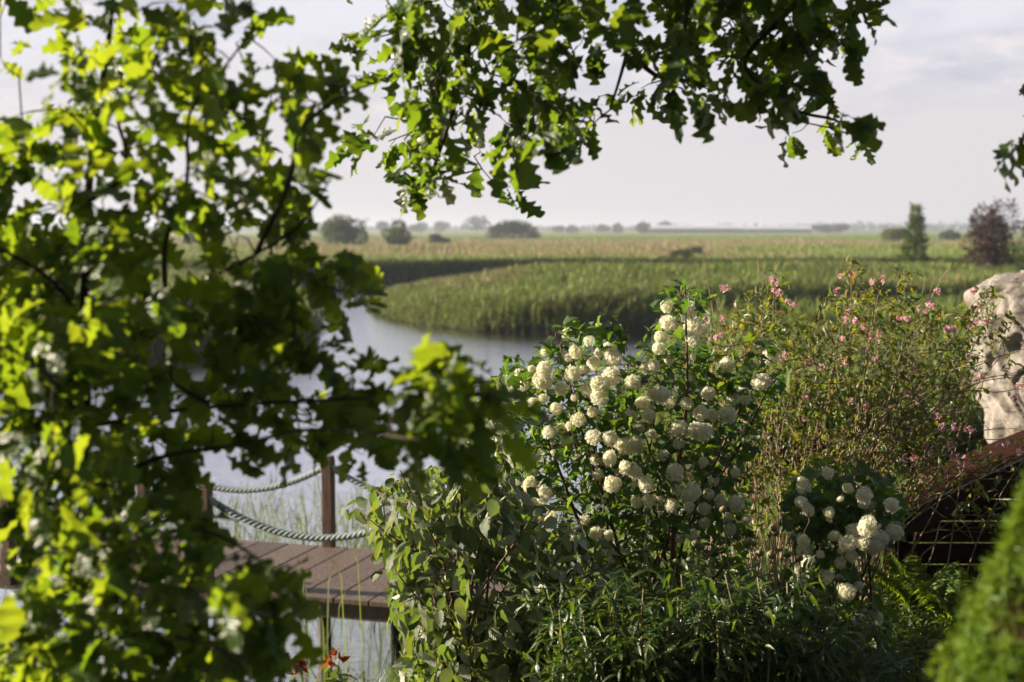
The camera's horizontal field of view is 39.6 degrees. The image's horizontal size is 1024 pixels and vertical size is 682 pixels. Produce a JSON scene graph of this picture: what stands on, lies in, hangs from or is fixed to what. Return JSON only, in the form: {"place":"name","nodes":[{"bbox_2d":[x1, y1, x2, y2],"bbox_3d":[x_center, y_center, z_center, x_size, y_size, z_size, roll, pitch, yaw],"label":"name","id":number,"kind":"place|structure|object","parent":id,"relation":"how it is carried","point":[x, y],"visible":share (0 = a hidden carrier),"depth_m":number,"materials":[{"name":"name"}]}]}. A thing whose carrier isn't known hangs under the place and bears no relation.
{"place":"outdoors","nodes":[
{"label":"outdoors","id":0,"kind":"place"},
{"bbox_2d":[285,647,307,678],"bbox_3d":[-1.055,2.218,6.446,0.712,1.888,0.328,1,5,15],"label":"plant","id":1,"kind":"object","parent":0,"point":[301,663],"visible":0.23,"depth_m":6.39,"materials":[{"name":"plant"}]},
{"bbox_2d":[0,289,669,681],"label":"water","id":2,"kind":"structure","parent":0,"point":[388,339],"depth_m":25.89,"materials":[{"name":"grey liquid"}]},
{"bbox_2d":[2,460,647,681],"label":"water reeds","id":3,"kind":"object","parent":2,"relation":"in","point":[363,540],"visible":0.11,"depth_m":15.73,"materials":[{"name":"green plant"}]},
{"bbox_2d":[0,230,1023,681],"bbox_3d":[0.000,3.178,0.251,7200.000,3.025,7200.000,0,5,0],"label":"ground","id":4,"kind":"structure","parent":0,"point":[600,234],"depth_m":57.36,"materials":[{"name":"green plant"}]},
{"bbox_2d":[0,263,327,361],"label":"reed bed","id":5,"kind":"object","parent":4,"relation":"on","point":[315,320],"visible":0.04,"depth_m":47.95,"materials":[{"name":"green plant"}]},
{"bbox_2d":[182,232,197,243],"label":"willow bush","id":6,"kind":"object","parent":4,"relation":"on","point":[192,237],"visible":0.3,"depth_m":203.80,"materials":[{"name":"green plant"}]},
{"bbox_2d":[0,0,558,681],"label":"oak tree","id":7,"kind":"object","parent":4,"relation":"on","point":[66,548],"visible":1,"depth_m":2.58,"materials":[{"name":"green plant"}]},
{"bbox_2d":[294,541,362,681],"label":"rush blades","id":8,"kind":"object","parent":4,"relation":"on","point":[325,675],"visible":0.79,"depth_m":10.15,"materials":[{"name":"green plant"}]},
{"bbox_2d":[320,647,358,681],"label":"lily plant","id":9,"kind":"object","parent":4,"relation":"on","point":[334,674],"visible":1,"depth_m":6.71,"materials":[{"name":"orange plant"}]},
{"bbox_2d":[316,213,369,245],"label":"willow bush","id":10,"kind":"object","parent":4,"relation":"on","point":[340,228],"visible":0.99,"depth_m":203.08,"materials":[{"name":"green plant"}]},
{"bbox_2d":[375,221,389,231],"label":"distant tree","id":11,"kind":"object","parent":4,"relation":"on","point":[380,226],"visible":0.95,"depth_m":943.58,"materials":[{"name":"green plant"}]},
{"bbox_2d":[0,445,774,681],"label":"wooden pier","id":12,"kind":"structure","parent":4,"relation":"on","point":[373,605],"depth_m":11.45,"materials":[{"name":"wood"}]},
{"bbox_2d":[379,218,412,245],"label":"willow bush","id":13,"kind":"object","parent":4,"relation":"on","point":[397,235],"visible":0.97,"depth_m":206.61,"materials":[{"name":"green plant"}]},
{"bbox_2d":[407,221,427,231],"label":"distant tree","id":14,"kind":"object","parent":4,"relation":"on","point":[420,227],"visible":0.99,"depth_m":945.00,"materials":[{"name":"green plant"}]},
{"bbox_2d":[427,233,450,243],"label":"willow bush","id":15,"kind":"object","parent":4,"relation":"on","point":[436,238],"visible":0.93,"depth_m":238.29,"materials":[{"name":"green plant"}]},
{"bbox_2d":[434,221,451,231],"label":"distant tree","id":16,"kind":"object","parent":4,"relation":"on","point":[441,225],"visible":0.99,"depth_m":974.35,"materials":[{"name":"green plant"}]},
{"bbox_2d":[460,215,490,232],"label":"distant tree","id":17,"kind":"object","parent":4,"relation":"on","point":[479,222],"visible":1,"depth_m":895.61,"materials":[{"name":"green plant"}]},
{"bbox_2d":[338,371,635,681],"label":"leafy shrub","id":18,"kind":"object","parent":4,"relation":"on","point":[427,590],"visible":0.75,"depth_m":4.91,"materials":[{"name":"green plant"}]},
{"bbox_2d":[0,241,1022,289],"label":"reed bed","id":19,"kind":"object","parent":4,"relation":"on","point":[398,264],"visible":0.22,"depth_m":128.31,"materials":[{"name":"green plant"}]},
{"bbox_2d":[485,219,541,239],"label":"willow bush","id":20,"kind":"object","parent":4,"relation":"on","point":[512,227],"visible":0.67,"depth_m":326.98,"materials":[{"name":"green plant"}]},
{"bbox_2d":[42,220,1023,230],"bbox_3d":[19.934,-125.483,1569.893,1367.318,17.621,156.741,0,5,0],"label":"distant wood","id":21,"kind":"object","parent":4,"relation":"on","point":[863,226],"visible":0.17,"depth_m":1535.76,"materials":[{"name":"green plant"}]},
{"bbox_2d":[48,235,1023,247],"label":"reed plumes","id":22,"kind":"object","parent":4,"relation":"on","point":[694,240],"visible":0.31,"depth_m":280.10,"materials":[{"name":"plant"}]},
{"bbox_2d":[552,225,564,231],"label":"distant tree","id":23,"kind":"object","parent":4,"relation":"on","point":[559,228],"visible":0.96,"depth_m":994.52,"materials":[{"name":"green plant"}]},
{"bbox_2d":[490,560,659,681],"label":"peony plant","id":24,"kind":"object","parent":4,"relation":"on","point":[558,654],"visible":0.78,"depth_m":4.45,"materials":[{"name":"green plant"}]},
{"bbox_2d":[595,224,610,231],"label":"distant tree","id":25,"kind":"object","parent":4,"relation":"on","point":[601,227],"visible":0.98,"depth_m":995.19,"materials":[{"name":"green plant"}]},
{"bbox_2d":[467,278,787,640],"bbox_3d":[0.496,0.575,5.934,1.510,1.703,1.530,0,5,0],"label":"snowball bush","id":26,"kind":"object","parent":4,"relation":"on","point":[670,521],"visible":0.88,"depth_m":5.53,"materials":[{"name":"green plant"}]},
{"bbox_2d":[545,506,715,681],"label":"peony plant","id":27,"kind":"object","parent":4,"relation":"on","point":[654,625],"visible":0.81,"depth_m":4.40,"materials":[{"name":"green plant"}]},
{"bbox_2d":[634,221,651,232],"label":"distant tree","id":28,"kind":"object","parent":4,"relation":"on","point":[642,227],"visible":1,"depth_m":810.12,"materials":[{"name":"green plant"}]},
{"bbox_2d":[658,221,674,224],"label":"distant tree","id":29,"kind":"object","parent":4,"relation":"on","point":[666,223],"visible":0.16,"depth_m":894.44,"materials":[{"name":"green plant"}]},
{"bbox_2d":[324,0,1023,220],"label":"oak tree","id":30,"kind":"object","parent":4,"relation":"on","point":[412,45],"visible":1,"depth_m":3.51,"materials":[{"name":"green plant"}]},
{"bbox_2d":[658,248,694,259],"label":"willow bush","id":31,"kind":"object","parent":4,"relation":"on","point":[685,253],"visible":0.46,"depth_m":119.55,"materials":[{"name":"green plant"}]},
{"bbox_2d":[639,225,741,232],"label":"greenhouse","id":32,"kind":"object","parent":4,"relation":"on","point":[696,229],"visible":0.91,"depth_m":837.57,"materials":[{"name":"paint"}]},
{"bbox_2d":[685,245,703,254],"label":"willow bush","id":33,"kind":"object","parent":4,"relation":"on","point":[696,248],"visible":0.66,"depth_m":139.43,"materials":[{"name":"green plant"}]},
{"bbox_2d":[366,257,1023,334],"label":"reed bed","id":34,"kind":"object","parent":4,"relation":"on","point":[530,296],"visible":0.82,"depth_m":59.05,"materials":[{"name":"green plant"}]},
{"bbox_2d":[620,506,795,681],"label":"peony plant","id":35,"kind":"object","parent":4,"relation":"on","point":[696,585],"visible":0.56,"depth_m":4.45,"materials":[{"name":"green plant"}]},
{"bbox_2d":[682,524,868,681],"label":"peony plant","id":36,"kind":"object","parent":4,"relation":"on","point":[774,613],"visible":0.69,"depth_m":4.42,"materials":[{"name":"green plant"}]},
{"bbox_2d":[741,226,811,232],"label":"greenhouse","id":37,"kind":"object","parent":4,"relation":"on","point":[776,229],"visible":0.87,"depth_m":867.48,"materials":[{"name":"paint"}]},
{"bbox_2d":[575,289,989,565],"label":"meadow grass","id":38,"kind":"structure","parent":4,"relation":"on","point":[949,302],"depth_m":20.95,"materials":[{"name":"green plant"}]},
{"bbox_2d":[704,554,935,681],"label":"peony plant","id":39,"kind":"object","parent":4,"relation":"on","point":[863,668],"visible":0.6,"depth_m":4.65,"materials":[{"name":"green plant"}]},
{"bbox_2d":[811,223,832,232],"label":"distant tree","id":40,"kind":"object","parent":4,"relation":"on","point":[825,228],"visible":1,"depth_m":894.82,"materials":[{"name":"green plant"}]},
{"bbox_2d":[650,253,1023,607],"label":"weigela shrub","id":41,"kind":"object","parent":4,"relation":"on","point":[935,427],"visible":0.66,"depth_m":6.74,"materials":[{"name":"green plant"}]},
{"bbox_2d":[832,223,849,232],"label":"distant tree","id":42,"kind":"object","parent":4,"relation":"on","point":[837,228],"visible":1,"depth_m":895.71,"materials":[{"name":"green plant"}]},
{"bbox_2d":[776,456,918,654],"bbox_3d":[1.308,0.942,5.463,0.622,1.030,0.834,0,5,0],"label":"snowball bush","id":43,"kind":"object","parent":4,"relation":"on","point":[811,512],"visible":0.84,"depth_m":5.30,"materials":[{"name":"green plant"}]},
{"bbox_2d":[879,227,909,242],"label":"willow bush","id":44,"kind":"object","parent":4,"relation":"on","point":[894,233],"visible":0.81,"depth_m":248.58,"materials":[{"name":"green plant"}]},
{"bbox_2d":[855,551,961,619],"bbox_3d":[1.868,1.146,6.672,0.478,0.355,0.343,0,5,0],"label":"fern plant","id":45,"kind":"object","parent":4,"relation":"on","point":[894,588],"visible":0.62,"depth_m":6.66,"materials":[{"name":"green plant"}]},
{"bbox_2d":[893,202,930,264],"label":"spruce tree","id":46,"kind":"object","parent":4,"relation":"on","point":[917,240],"visible":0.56,"depth_m":94.52,"materials":[{"name":"green plant"}]},
{"bbox_2d":[863,569,987,681],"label":"ground cover","id":47,"kind":"object","parent":4,"relation":"on","point":[911,640],"visible":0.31,"depth_m":6.17,"materials":[{"name":"green plant"}]},
{"bbox_2d":[888,568,996,636],"bbox_3d":[2.001,1.168,6.313,0.608,0.362,0.353,0,5,0],"label":"fern plant","id":48,"kind":"object","parent":4,"relation":"on","point":[931,598],"visible":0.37,"depth_m":6.33,"materials":[{"name":"green plant"}]},
{"bbox_2d":[938,228,961,240],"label":"willow bush","id":49,"kind":"object","parent":4,"relation":"on","point":[950,235],"visible":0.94,"depth_m":298.03,"materials":[{"name":"green plant"}]},
{"bbox_2d":[884,431,1023,599],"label":"timber shelter","id":50,"kind":"object","parent":4,"relation":"on","point":[961,553],"visible":0.38,"depth_m":7.44,"materials":[{"name":"brown wood"}]},
{"bbox_2d":[923,470,1023,681],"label":"dwarf conifer","id":51,"kind":"object","parent":4,"relation":"on","point":[984,647],"visible":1,"depth_m":1.99,"materials":[{"name":"green plant"}]},
{"bbox_2d":[958,273,1023,499],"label":"stone sculpture","id":52,"kind":"object","parent":4,"relation":"on","point":[1003,410],"visible":0.48,"depth_m":9.19,"materials":[{"name":"beige stone"}]},
{"bbox_2d":[959,195,1022,271],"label":"purple shrub","id":53,"kind":"object","parent":4,"relation":"on","point":[989,251],"visible":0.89,"depth_m":79.28,"materials":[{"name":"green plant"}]},
{"bbox_2d":[1012,221,1023,271],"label":"garden shrub","id":54,"kind":"object","parent":4,"relation":"on","point":[1019,258],"visible":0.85,"depth_m":74.28,"materials":[{"name":"green plant"}]},
{"bbox_2d":[0,0,1023,229],"label":"sky","id":55,"kind":"structure","parent":0,"point":[945,82],"materials":[{"name":"white"}]},
{"bbox_2d":[565,225,578,232],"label":"farm building","id":56,"kind":"structure","parent":0,"point":[571,229],"depth_m":893.26,"materials":[{"name":"paint"}]},
{"bbox_2d":[611,222,622,232],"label":"farm building","id":57,"kind":"structure","parent":0,"point":[616,227],"depth_m":893.26,"materials":[{"name":"paint"}]}
]}

